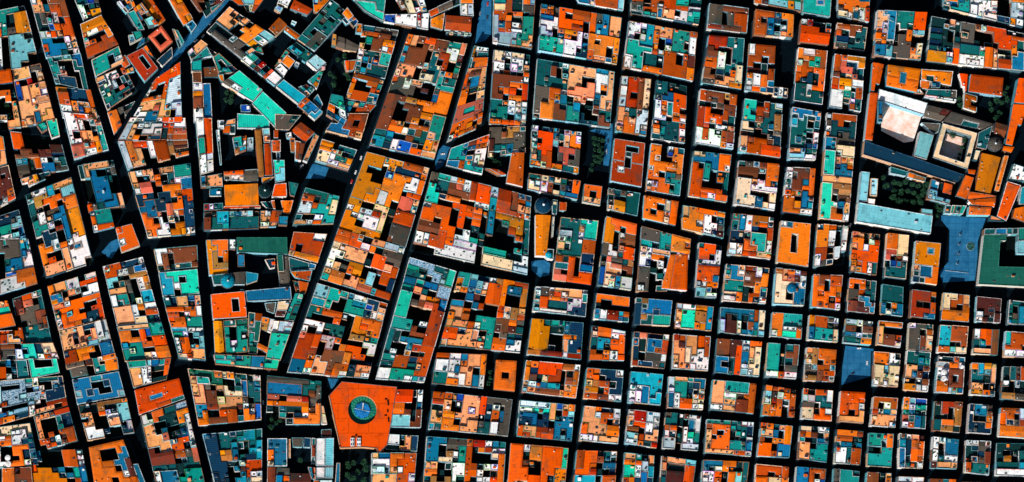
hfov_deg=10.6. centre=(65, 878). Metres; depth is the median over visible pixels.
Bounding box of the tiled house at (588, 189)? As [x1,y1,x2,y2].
[582,184,601,198]
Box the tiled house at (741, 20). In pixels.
[733,13,747,34]
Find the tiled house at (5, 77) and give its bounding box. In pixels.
[0,69,12,85]
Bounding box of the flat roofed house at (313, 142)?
[303,133,318,163]
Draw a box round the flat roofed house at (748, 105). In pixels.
[741,99,756,122]
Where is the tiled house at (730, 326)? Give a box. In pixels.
[723,314,735,334]
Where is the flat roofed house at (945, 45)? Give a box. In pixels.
[941,29,952,51]
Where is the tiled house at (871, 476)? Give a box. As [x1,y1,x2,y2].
[864,472,878,481]
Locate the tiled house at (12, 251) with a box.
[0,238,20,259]
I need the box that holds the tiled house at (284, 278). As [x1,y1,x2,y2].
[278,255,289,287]
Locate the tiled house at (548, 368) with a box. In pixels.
[537,361,562,375]
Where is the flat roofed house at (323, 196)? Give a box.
[304,187,328,203]
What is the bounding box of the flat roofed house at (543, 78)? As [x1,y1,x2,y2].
[535,59,567,89]
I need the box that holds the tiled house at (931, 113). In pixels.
[922,105,945,122]
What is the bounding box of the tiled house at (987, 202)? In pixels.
[966,197,995,207]
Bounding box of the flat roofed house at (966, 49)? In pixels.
[959,43,979,55]
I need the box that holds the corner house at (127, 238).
[116,224,139,253]
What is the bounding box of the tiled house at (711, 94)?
[705,90,724,103]
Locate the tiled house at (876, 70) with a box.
[869,62,883,92]
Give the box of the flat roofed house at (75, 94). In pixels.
[67,88,87,101]
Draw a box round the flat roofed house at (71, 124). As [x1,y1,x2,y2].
[63,112,87,145]
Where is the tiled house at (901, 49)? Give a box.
[892,34,910,60]
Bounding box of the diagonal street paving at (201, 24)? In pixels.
[158,0,228,76]
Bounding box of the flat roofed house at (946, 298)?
[940,292,957,310]
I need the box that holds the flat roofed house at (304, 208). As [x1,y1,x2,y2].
[297,201,312,214]
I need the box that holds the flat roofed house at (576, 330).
[567,322,583,353]
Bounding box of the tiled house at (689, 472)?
[683,465,695,481]
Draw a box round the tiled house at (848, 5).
[836,0,869,11]
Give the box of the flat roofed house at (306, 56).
[293,42,313,63]
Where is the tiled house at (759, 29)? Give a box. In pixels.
[752,9,774,37]
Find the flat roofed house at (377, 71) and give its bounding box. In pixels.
[365,64,387,79]
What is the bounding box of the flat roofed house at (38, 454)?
[26,451,41,461]
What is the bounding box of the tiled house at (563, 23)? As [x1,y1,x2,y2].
[557,7,582,29]
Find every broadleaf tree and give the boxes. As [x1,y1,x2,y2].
[345,461,350,468]
[348,475,355,480]
[362,465,368,471]
[895,198,902,203]
[915,193,923,198]
[917,199,923,204]
[923,181,929,187]
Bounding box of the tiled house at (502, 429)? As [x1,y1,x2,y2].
[486,397,511,436]
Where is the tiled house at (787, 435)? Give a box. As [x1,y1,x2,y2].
[782,425,792,444]
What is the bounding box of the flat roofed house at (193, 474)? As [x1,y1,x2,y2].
[179,468,204,481]
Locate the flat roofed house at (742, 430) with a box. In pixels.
[730,421,746,440]
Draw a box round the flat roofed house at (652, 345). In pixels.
[645,338,662,352]
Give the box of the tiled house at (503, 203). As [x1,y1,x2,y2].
[495,188,516,216]
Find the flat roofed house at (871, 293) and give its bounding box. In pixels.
[864,281,876,302]
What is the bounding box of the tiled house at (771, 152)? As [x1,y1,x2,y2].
[759,144,780,158]
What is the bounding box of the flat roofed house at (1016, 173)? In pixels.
[1006,164,1023,182]
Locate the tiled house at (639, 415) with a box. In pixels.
[633,410,646,422]
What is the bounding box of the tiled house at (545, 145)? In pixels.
[537,130,552,155]
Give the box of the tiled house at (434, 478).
[430,476,450,481]
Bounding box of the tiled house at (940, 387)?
[933,380,947,393]
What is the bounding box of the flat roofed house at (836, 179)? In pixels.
[820,175,851,184]
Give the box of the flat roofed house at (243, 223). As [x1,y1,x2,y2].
[229,216,258,230]
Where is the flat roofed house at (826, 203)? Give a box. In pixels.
[818,182,836,220]
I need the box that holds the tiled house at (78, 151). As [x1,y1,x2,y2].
[71,143,85,159]
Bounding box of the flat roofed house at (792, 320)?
[782,313,801,327]
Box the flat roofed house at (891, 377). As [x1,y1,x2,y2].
[872,364,899,387]
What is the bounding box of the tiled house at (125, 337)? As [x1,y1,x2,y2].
[118,330,140,343]
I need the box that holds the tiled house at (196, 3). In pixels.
[190,0,203,12]
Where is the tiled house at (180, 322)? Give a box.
[169,317,185,328]
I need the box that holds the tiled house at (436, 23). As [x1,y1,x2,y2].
[430,13,444,31]
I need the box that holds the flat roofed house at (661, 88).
[654,80,667,95]
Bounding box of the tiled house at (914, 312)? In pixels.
[908,289,930,318]
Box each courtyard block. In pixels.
[126,48,157,82]
[148,26,172,52]
[206,239,227,275]
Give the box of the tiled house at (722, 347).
[714,338,730,356]
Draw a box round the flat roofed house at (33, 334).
[22,325,51,343]
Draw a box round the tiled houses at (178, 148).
[0,0,1023,481]
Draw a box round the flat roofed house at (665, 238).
[658,231,671,249]
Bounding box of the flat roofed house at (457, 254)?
[433,245,475,263]
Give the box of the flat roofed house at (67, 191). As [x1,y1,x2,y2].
[59,183,74,198]
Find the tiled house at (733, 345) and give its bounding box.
[729,339,742,357]
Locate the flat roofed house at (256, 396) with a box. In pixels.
[247,381,260,403]
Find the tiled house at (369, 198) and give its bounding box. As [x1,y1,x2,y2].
[363,189,379,204]
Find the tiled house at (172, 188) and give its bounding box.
[162,183,180,197]
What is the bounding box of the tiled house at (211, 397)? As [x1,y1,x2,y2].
[204,390,217,404]
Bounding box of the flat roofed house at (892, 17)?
[883,10,896,40]
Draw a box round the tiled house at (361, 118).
[343,113,368,138]
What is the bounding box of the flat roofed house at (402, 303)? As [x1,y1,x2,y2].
[393,289,412,317]
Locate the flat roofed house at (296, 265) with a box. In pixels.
[288,257,308,271]
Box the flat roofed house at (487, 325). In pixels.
[474,315,495,350]
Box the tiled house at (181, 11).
[170,0,189,26]
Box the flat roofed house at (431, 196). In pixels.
[424,182,438,203]
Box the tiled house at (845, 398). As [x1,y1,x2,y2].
[837,391,864,416]
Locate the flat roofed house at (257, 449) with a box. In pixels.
[248,440,261,459]
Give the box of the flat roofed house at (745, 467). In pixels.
[741,462,748,481]
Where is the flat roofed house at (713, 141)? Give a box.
[693,127,720,148]
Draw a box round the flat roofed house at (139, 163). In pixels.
[132,148,145,168]
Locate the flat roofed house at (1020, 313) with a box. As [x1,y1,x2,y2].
[1016,306,1023,325]
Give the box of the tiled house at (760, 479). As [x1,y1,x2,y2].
[754,476,767,481]
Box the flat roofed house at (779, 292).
[771,273,793,306]
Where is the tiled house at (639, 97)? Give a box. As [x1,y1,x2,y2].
[636,82,643,109]
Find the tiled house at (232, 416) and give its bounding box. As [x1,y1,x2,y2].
[226,409,237,423]
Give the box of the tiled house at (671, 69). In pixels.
[661,51,686,80]
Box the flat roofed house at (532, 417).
[518,412,536,426]
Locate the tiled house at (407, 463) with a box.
[396,453,416,481]
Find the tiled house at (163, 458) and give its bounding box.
[148,448,175,465]
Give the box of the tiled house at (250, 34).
[239,24,263,44]
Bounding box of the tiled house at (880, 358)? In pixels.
[872,351,889,365]
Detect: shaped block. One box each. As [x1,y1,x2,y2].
[28,359,59,377]
[854,202,932,234]
[856,171,869,202]
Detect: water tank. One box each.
[5,455,10,461]
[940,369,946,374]
[940,376,946,381]
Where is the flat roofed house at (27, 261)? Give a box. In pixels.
[22,250,33,268]
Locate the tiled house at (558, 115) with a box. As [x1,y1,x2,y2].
[552,103,565,122]
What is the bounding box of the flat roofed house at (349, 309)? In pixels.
[343,299,363,316]
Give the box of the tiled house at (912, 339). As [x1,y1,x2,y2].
[906,323,925,350]
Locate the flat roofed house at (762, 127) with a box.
[753,103,781,135]
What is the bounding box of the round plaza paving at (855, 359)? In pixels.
[841,346,873,384]
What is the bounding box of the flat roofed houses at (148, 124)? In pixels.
[0,0,1023,481]
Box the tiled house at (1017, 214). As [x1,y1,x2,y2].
[1010,207,1023,223]
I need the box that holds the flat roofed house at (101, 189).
[89,170,112,202]
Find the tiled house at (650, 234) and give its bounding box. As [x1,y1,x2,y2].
[639,226,659,243]
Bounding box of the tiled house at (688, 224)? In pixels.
[681,206,703,234]
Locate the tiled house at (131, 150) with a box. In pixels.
[125,141,137,161]
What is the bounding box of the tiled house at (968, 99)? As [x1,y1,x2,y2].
[961,93,976,113]
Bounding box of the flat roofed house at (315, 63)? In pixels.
[306,55,325,72]
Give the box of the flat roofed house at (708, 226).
[701,214,716,236]
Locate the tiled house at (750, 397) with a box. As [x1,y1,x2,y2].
[743,383,756,414]
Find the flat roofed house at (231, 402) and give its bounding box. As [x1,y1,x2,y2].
[218,397,242,409]
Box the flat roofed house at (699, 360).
[689,349,708,371]
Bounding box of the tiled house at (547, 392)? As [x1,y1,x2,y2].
[534,388,558,396]
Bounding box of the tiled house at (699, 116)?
[695,106,704,127]
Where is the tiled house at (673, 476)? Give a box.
[665,470,683,481]
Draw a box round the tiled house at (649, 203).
[641,195,665,223]
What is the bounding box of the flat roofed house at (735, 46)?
[723,37,744,75]
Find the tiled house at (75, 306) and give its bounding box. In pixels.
[59,293,100,322]
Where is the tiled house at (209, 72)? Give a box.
[202,67,217,78]
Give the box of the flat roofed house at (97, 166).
[83,161,108,179]
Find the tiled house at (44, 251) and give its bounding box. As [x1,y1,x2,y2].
[38,243,53,266]
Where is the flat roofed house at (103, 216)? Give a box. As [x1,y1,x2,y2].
[93,203,112,224]
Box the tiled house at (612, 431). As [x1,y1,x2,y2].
[605,425,619,436]
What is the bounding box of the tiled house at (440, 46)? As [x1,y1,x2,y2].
[433,39,448,52]
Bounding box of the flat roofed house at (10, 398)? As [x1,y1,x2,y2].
[0,379,32,406]
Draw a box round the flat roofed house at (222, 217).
[216,211,228,223]
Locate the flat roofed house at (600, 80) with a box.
[594,74,607,94]
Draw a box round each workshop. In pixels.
[315,438,333,466]
[315,467,332,478]
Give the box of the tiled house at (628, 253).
[623,246,634,260]
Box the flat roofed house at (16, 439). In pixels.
[11,429,26,445]
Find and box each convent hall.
[222,70,261,102]
[236,237,286,254]
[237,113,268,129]
[252,92,285,127]
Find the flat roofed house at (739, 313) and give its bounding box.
[718,307,753,322]
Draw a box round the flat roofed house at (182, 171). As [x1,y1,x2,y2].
[173,163,190,178]
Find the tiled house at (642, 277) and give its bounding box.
[636,266,649,292]
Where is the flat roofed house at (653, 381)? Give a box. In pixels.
[628,371,662,398]
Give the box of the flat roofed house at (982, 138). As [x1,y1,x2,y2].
[974,126,991,150]
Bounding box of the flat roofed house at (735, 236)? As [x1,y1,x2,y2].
[728,231,743,243]
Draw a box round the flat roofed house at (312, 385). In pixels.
[302,380,320,396]
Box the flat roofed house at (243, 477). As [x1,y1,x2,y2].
[235,472,245,481]
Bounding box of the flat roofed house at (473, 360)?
[458,354,480,387]
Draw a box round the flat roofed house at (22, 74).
[12,66,30,81]
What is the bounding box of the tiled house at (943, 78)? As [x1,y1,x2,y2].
[919,69,952,87]
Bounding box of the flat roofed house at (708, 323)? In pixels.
[704,306,713,331]
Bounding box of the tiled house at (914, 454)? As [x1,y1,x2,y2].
[909,449,923,461]
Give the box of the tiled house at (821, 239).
[814,224,829,248]
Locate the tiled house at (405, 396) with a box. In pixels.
[394,389,412,403]
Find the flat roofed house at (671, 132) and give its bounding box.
[650,119,678,143]
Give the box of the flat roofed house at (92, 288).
[82,282,98,296]
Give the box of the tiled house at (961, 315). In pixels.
[939,305,969,322]
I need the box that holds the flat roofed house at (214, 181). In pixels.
[206,173,222,188]
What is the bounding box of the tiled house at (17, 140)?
[10,131,24,149]
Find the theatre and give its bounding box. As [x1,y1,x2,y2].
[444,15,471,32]
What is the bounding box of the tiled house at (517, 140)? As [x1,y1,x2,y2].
[489,127,524,148]
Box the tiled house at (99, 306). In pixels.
[91,298,104,320]
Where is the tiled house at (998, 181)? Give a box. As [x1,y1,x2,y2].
[993,155,1008,192]
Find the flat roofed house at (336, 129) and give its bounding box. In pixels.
[325,114,349,137]
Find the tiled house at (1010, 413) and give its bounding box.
[998,408,1018,419]
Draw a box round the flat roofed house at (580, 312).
[565,303,586,317]
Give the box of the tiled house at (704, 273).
[695,265,719,281]
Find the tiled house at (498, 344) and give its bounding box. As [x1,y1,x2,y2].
[490,337,505,351]
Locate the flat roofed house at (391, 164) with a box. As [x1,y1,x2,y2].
[383,157,403,172]
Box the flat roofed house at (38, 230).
[33,220,48,238]
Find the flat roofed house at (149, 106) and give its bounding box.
[139,99,170,116]
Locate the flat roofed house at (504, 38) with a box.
[492,15,515,46]
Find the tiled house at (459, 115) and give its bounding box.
[451,98,483,125]
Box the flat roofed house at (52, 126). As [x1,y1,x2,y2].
[46,119,59,139]
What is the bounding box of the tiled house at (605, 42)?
[587,33,613,57]
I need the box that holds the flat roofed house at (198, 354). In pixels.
[191,348,205,361]
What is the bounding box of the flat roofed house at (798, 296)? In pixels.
[790,282,805,306]
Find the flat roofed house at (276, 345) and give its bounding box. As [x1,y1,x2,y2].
[266,333,289,361]
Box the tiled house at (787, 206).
[781,191,799,214]
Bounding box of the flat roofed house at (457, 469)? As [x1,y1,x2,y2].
[451,463,464,481]
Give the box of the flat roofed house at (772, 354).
[764,343,780,370]
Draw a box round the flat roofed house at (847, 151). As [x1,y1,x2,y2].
[835,145,854,157]
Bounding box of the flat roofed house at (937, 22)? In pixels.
[929,16,949,28]
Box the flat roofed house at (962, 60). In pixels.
[957,54,983,68]
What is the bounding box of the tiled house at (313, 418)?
[293,403,320,424]
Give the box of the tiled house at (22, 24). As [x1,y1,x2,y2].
[13,11,30,34]
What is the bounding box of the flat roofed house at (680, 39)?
[670,29,689,55]
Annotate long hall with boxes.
[245,287,291,302]
[276,79,305,104]
[861,141,963,184]
[877,89,927,116]
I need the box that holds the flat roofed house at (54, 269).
[43,260,65,278]
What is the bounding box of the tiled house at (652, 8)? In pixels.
[630,0,663,12]
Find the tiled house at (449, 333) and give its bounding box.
[441,327,457,339]
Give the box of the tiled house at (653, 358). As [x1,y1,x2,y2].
[644,353,660,368]
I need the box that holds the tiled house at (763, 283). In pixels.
[752,273,768,293]
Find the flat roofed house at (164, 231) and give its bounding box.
[156,217,170,237]
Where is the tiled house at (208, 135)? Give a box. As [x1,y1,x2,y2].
[204,118,212,153]
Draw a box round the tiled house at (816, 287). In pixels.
[809,274,835,309]
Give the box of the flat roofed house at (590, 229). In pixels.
[579,219,597,240]
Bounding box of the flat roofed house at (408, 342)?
[399,336,422,350]
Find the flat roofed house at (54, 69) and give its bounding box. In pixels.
[47,57,60,78]
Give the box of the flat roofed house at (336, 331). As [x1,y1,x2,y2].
[324,323,344,338]
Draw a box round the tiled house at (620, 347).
[609,335,624,354]
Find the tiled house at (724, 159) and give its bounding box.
[717,153,731,171]
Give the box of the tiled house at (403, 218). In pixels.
[392,210,414,227]
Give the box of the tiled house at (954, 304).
[950,294,962,309]
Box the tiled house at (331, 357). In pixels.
[320,349,343,370]
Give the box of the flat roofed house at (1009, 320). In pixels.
[1005,300,1023,325]
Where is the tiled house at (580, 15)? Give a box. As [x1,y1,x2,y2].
[571,9,590,24]
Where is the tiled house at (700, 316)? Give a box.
[694,311,706,323]
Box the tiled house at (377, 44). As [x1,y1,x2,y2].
[370,33,390,51]
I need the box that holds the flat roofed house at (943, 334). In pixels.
[936,325,950,346]
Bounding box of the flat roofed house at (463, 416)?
[454,394,480,425]
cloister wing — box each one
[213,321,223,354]
[254,129,263,177]
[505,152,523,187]
[863,92,877,141]
[912,131,933,160]
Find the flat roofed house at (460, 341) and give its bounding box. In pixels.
[445,329,475,349]
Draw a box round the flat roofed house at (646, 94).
[641,78,650,109]
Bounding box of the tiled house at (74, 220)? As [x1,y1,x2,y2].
[65,206,85,236]
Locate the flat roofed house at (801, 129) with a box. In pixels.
[787,115,812,148]
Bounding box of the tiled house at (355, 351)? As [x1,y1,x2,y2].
[344,345,365,360]
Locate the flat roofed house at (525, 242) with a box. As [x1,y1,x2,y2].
[521,220,529,255]
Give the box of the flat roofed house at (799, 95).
[792,83,823,105]
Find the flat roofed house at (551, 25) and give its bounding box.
[539,17,557,31]
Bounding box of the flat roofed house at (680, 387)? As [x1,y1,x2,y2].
[674,381,687,398]
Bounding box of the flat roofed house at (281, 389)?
[267,382,301,396]
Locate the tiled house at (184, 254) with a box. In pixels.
[167,245,197,264]
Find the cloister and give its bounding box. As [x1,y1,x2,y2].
[931,123,976,170]
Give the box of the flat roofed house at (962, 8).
[948,0,969,15]
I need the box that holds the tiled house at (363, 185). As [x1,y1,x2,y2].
[350,152,385,200]
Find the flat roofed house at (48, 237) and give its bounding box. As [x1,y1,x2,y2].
[41,230,56,247]
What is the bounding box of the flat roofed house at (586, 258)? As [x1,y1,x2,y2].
[579,253,593,265]
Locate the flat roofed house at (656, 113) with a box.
[652,99,665,120]
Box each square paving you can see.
[102,239,118,258]
[328,378,338,388]
[435,145,449,169]
[475,0,491,42]
[531,260,549,276]
[939,215,985,281]
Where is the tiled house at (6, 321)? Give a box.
[0,313,15,329]
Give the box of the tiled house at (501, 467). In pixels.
[496,454,505,481]
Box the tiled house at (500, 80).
[490,73,522,100]
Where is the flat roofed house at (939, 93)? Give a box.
[923,89,950,97]
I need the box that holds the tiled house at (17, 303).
[13,296,23,316]
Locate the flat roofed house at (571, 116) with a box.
[564,105,578,124]
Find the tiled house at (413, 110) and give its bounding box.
[402,103,422,124]
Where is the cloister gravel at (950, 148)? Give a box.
[939,133,963,161]
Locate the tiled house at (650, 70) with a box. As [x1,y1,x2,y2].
[641,65,661,75]
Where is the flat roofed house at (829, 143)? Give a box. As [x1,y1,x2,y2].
[823,136,836,150]
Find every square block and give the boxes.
[493,360,516,391]
[633,297,671,326]
[775,221,810,267]
[801,0,830,18]
[910,241,940,285]
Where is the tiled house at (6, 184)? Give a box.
[0,165,12,201]
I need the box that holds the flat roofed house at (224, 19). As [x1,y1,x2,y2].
[216,7,233,31]
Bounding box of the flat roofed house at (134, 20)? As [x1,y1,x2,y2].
[127,10,144,31]
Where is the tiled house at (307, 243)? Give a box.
[289,232,323,255]
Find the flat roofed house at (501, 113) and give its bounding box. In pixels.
[489,106,507,119]
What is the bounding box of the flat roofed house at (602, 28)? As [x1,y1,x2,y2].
[595,14,609,35]
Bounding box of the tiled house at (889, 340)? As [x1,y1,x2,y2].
[881,334,894,347]
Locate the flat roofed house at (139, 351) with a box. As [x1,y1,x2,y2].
[122,342,145,361]
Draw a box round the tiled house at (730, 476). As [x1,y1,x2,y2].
[726,472,735,481]
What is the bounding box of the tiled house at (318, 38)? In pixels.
[305,31,327,49]
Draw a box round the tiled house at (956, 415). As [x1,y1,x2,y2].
[952,408,961,426]
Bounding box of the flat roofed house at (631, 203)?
[624,191,639,217]
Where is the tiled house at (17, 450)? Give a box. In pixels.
[10,444,28,467]
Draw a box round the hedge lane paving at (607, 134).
[590,123,612,165]
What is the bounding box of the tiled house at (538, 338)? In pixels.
[527,318,549,350]
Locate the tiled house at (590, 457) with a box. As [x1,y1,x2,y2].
[573,450,597,475]
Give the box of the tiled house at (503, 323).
[495,318,508,332]
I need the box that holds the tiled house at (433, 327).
[421,303,444,346]
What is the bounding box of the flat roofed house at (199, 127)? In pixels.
[196,118,203,137]
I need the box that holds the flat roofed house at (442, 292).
[435,285,450,300]
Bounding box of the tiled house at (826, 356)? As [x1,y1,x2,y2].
[818,348,836,365]
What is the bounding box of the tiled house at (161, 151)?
[153,141,169,162]
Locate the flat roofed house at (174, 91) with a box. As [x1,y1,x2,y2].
[164,75,180,109]
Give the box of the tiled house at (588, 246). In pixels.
[581,239,595,253]
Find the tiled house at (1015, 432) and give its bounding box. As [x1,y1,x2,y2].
[997,425,1023,438]
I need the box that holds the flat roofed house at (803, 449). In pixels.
[796,442,809,460]
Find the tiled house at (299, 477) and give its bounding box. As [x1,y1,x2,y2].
[290,473,310,481]
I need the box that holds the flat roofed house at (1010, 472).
[994,469,1023,476]
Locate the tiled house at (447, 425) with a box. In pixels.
[440,417,458,432]
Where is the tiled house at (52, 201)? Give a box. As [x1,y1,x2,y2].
[42,193,61,209]
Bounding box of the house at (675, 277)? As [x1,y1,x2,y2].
[661,254,687,291]
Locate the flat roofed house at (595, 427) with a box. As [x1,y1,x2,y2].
[581,406,605,435]
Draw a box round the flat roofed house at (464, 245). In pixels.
[452,239,476,251]
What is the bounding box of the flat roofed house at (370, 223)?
[356,214,378,230]
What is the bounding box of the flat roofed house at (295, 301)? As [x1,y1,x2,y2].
[284,293,301,321]
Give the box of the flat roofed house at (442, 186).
[435,179,448,194]
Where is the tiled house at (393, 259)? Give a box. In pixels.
[382,249,402,267]
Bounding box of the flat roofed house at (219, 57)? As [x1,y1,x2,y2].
[213,53,231,75]
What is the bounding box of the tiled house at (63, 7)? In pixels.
[47,0,68,17]
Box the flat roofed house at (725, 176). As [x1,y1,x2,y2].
[716,172,728,194]
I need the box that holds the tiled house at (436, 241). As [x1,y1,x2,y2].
[427,231,445,249]
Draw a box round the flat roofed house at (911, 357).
[904,350,930,364]
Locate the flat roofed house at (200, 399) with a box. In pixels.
[193,384,205,404]
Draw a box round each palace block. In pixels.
[72,371,124,404]
[89,440,144,481]
[135,378,184,415]
[159,269,198,296]
[210,291,246,320]
[609,139,644,188]
[976,228,1023,287]
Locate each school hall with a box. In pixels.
[884,65,920,93]
[966,74,1002,97]
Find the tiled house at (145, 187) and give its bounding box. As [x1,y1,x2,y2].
[139,182,152,194]
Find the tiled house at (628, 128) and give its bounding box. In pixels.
[621,117,634,135]
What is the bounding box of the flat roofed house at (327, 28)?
[302,0,343,40]
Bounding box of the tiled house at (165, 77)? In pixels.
[151,68,175,92]
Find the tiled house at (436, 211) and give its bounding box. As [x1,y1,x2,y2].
[419,203,455,238]
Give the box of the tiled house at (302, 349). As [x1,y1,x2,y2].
[292,333,316,359]
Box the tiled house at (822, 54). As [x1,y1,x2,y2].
[814,49,827,67]
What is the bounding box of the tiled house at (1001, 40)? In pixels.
[984,26,1016,50]
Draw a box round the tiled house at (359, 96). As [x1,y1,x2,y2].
[350,90,368,102]
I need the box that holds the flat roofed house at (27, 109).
[18,85,51,125]
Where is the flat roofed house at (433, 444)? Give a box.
[424,436,446,461]
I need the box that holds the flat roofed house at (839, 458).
[833,448,846,464]
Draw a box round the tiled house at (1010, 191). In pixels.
[995,181,1020,221]
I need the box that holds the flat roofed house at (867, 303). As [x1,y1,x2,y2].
[858,296,874,314]
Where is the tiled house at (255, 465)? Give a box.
[245,460,261,477]
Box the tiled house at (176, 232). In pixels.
[170,221,184,236]
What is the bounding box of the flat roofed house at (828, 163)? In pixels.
[821,149,835,175]
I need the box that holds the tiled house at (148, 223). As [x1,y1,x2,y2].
[141,213,160,237]
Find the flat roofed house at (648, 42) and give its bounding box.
[639,24,654,47]
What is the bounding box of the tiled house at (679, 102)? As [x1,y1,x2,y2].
[673,93,686,113]
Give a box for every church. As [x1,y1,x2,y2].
[212,271,244,289]
[224,184,271,205]
[534,197,551,257]
[973,137,1001,193]
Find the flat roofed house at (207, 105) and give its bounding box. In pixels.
[202,83,211,117]
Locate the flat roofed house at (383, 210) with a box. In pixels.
[373,204,388,232]
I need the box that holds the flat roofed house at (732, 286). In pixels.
[722,280,742,292]
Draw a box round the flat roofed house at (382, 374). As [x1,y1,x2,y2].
[375,367,390,380]
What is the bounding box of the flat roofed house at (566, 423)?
[552,416,573,441]
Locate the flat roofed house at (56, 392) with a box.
[45,376,65,401]
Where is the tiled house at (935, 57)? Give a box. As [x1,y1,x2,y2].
[924,50,946,64]
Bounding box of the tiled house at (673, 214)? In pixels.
[667,200,678,226]
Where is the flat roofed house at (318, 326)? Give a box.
[303,318,324,333]
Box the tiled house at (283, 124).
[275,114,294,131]
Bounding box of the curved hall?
[351,0,385,23]
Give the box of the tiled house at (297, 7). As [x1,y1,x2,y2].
[290,0,311,16]
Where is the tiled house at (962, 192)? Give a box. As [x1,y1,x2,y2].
[954,175,973,199]
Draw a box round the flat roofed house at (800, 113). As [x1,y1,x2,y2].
[790,107,820,122]
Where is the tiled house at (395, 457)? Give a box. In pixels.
[390,452,403,466]
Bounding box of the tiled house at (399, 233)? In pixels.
[388,222,410,247]
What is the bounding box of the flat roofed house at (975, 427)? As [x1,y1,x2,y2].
[965,404,990,434]
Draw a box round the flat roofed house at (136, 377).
[129,368,142,388]
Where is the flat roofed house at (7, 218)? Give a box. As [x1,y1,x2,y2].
[0,210,19,226]
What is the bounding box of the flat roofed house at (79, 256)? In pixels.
[68,232,90,269]
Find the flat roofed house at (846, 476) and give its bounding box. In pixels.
[839,469,858,481]
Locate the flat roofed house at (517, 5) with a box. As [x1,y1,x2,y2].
[512,0,522,11]
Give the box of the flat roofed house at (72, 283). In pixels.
[65,277,80,295]
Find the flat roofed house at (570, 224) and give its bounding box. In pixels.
[555,217,582,257]
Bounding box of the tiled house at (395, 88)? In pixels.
[388,77,415,97]
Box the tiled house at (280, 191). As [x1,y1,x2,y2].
[271,183,286,198]
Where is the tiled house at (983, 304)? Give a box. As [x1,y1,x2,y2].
[974,296,1001,317]
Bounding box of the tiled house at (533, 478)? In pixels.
[527,475,539,481]
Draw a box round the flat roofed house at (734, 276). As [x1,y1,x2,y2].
[724,264,743,281]
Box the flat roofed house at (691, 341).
[685,335,696,355]
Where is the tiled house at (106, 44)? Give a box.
[86,34,117,58]
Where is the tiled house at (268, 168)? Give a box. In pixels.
[263,144,272,176]
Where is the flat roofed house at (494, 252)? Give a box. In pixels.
[482,246,505,257]
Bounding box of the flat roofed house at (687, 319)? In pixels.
[679,310,694,330]
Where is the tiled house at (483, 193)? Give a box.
[474,183,490,204]
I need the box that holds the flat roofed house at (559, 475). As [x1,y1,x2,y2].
[553,468,566,481]
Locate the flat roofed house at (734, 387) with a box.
[724,381,749,394]
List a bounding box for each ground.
[0,0,1023,481]
[0,0,1023,481]
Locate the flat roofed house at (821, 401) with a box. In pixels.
[814,395,831,408]
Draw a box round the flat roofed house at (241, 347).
[223,325,247,354]
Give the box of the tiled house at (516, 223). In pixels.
[494,212,523,236]
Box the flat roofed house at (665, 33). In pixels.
[654,25,672,39]
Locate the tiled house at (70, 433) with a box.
[59,426,77,443]
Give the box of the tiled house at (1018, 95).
[1011,78,1023,104]
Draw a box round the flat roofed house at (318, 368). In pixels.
[309,355,327,375]
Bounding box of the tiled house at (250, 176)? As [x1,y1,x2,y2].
[243,169,257,182]
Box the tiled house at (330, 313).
[321,308,342,317]
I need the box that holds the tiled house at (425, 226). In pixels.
[416,219,439,234]
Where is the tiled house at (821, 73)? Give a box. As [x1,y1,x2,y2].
[811,67,825,91]
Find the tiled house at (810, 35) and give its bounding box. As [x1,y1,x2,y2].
[797,25,829,46]
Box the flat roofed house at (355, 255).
[338,244,367,264]
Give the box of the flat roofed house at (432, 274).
[407,257,441,284]
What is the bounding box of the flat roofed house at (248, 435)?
[236,429,254,441]
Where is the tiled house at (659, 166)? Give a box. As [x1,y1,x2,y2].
[647,143,676,176]
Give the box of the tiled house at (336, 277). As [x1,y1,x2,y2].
[327,269,344,286]
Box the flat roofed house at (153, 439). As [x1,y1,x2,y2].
[143,423,172,452]
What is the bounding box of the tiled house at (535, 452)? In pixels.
[529,445,542,461]
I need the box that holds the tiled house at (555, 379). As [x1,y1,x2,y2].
[547,370,561,383]
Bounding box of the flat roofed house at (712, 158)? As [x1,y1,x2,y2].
[691,152,718,172]
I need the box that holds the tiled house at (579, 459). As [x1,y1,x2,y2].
[574,450,584,468]
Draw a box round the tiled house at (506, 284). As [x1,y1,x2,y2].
[498,279,514,306]
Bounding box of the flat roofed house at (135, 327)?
[117,323,148,330]
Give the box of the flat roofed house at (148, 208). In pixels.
[139,199,157,218]
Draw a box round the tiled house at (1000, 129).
[991,122,1007,139]
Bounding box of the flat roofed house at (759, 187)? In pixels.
[750,179,776,193]
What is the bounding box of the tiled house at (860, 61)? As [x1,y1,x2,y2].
[847,55,865,68]
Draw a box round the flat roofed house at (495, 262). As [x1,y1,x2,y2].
[480,254,512,272]
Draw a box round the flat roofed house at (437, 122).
[427,114,445,141]
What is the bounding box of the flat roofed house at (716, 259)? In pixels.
[696,250,721,266]
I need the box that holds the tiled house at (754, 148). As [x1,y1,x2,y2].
[745,137,766,156]
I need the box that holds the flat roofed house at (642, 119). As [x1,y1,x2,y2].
[633,109,648,136]
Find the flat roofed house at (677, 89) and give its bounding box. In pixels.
[668,83,686,95]
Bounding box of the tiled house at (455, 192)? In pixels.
[447,182,468,201]
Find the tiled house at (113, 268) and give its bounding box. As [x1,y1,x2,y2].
[104,262,120,278]
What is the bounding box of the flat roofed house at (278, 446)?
[267,438,286,466]
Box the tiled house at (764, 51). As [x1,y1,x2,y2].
[746,44,775,67]
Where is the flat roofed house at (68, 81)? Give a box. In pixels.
[58,75,77,88]
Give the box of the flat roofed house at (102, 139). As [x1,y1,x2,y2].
[96,125,108,152]
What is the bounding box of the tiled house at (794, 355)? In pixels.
[784,344,799,365]
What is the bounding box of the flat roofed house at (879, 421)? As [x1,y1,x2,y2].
[868,414,895,427]

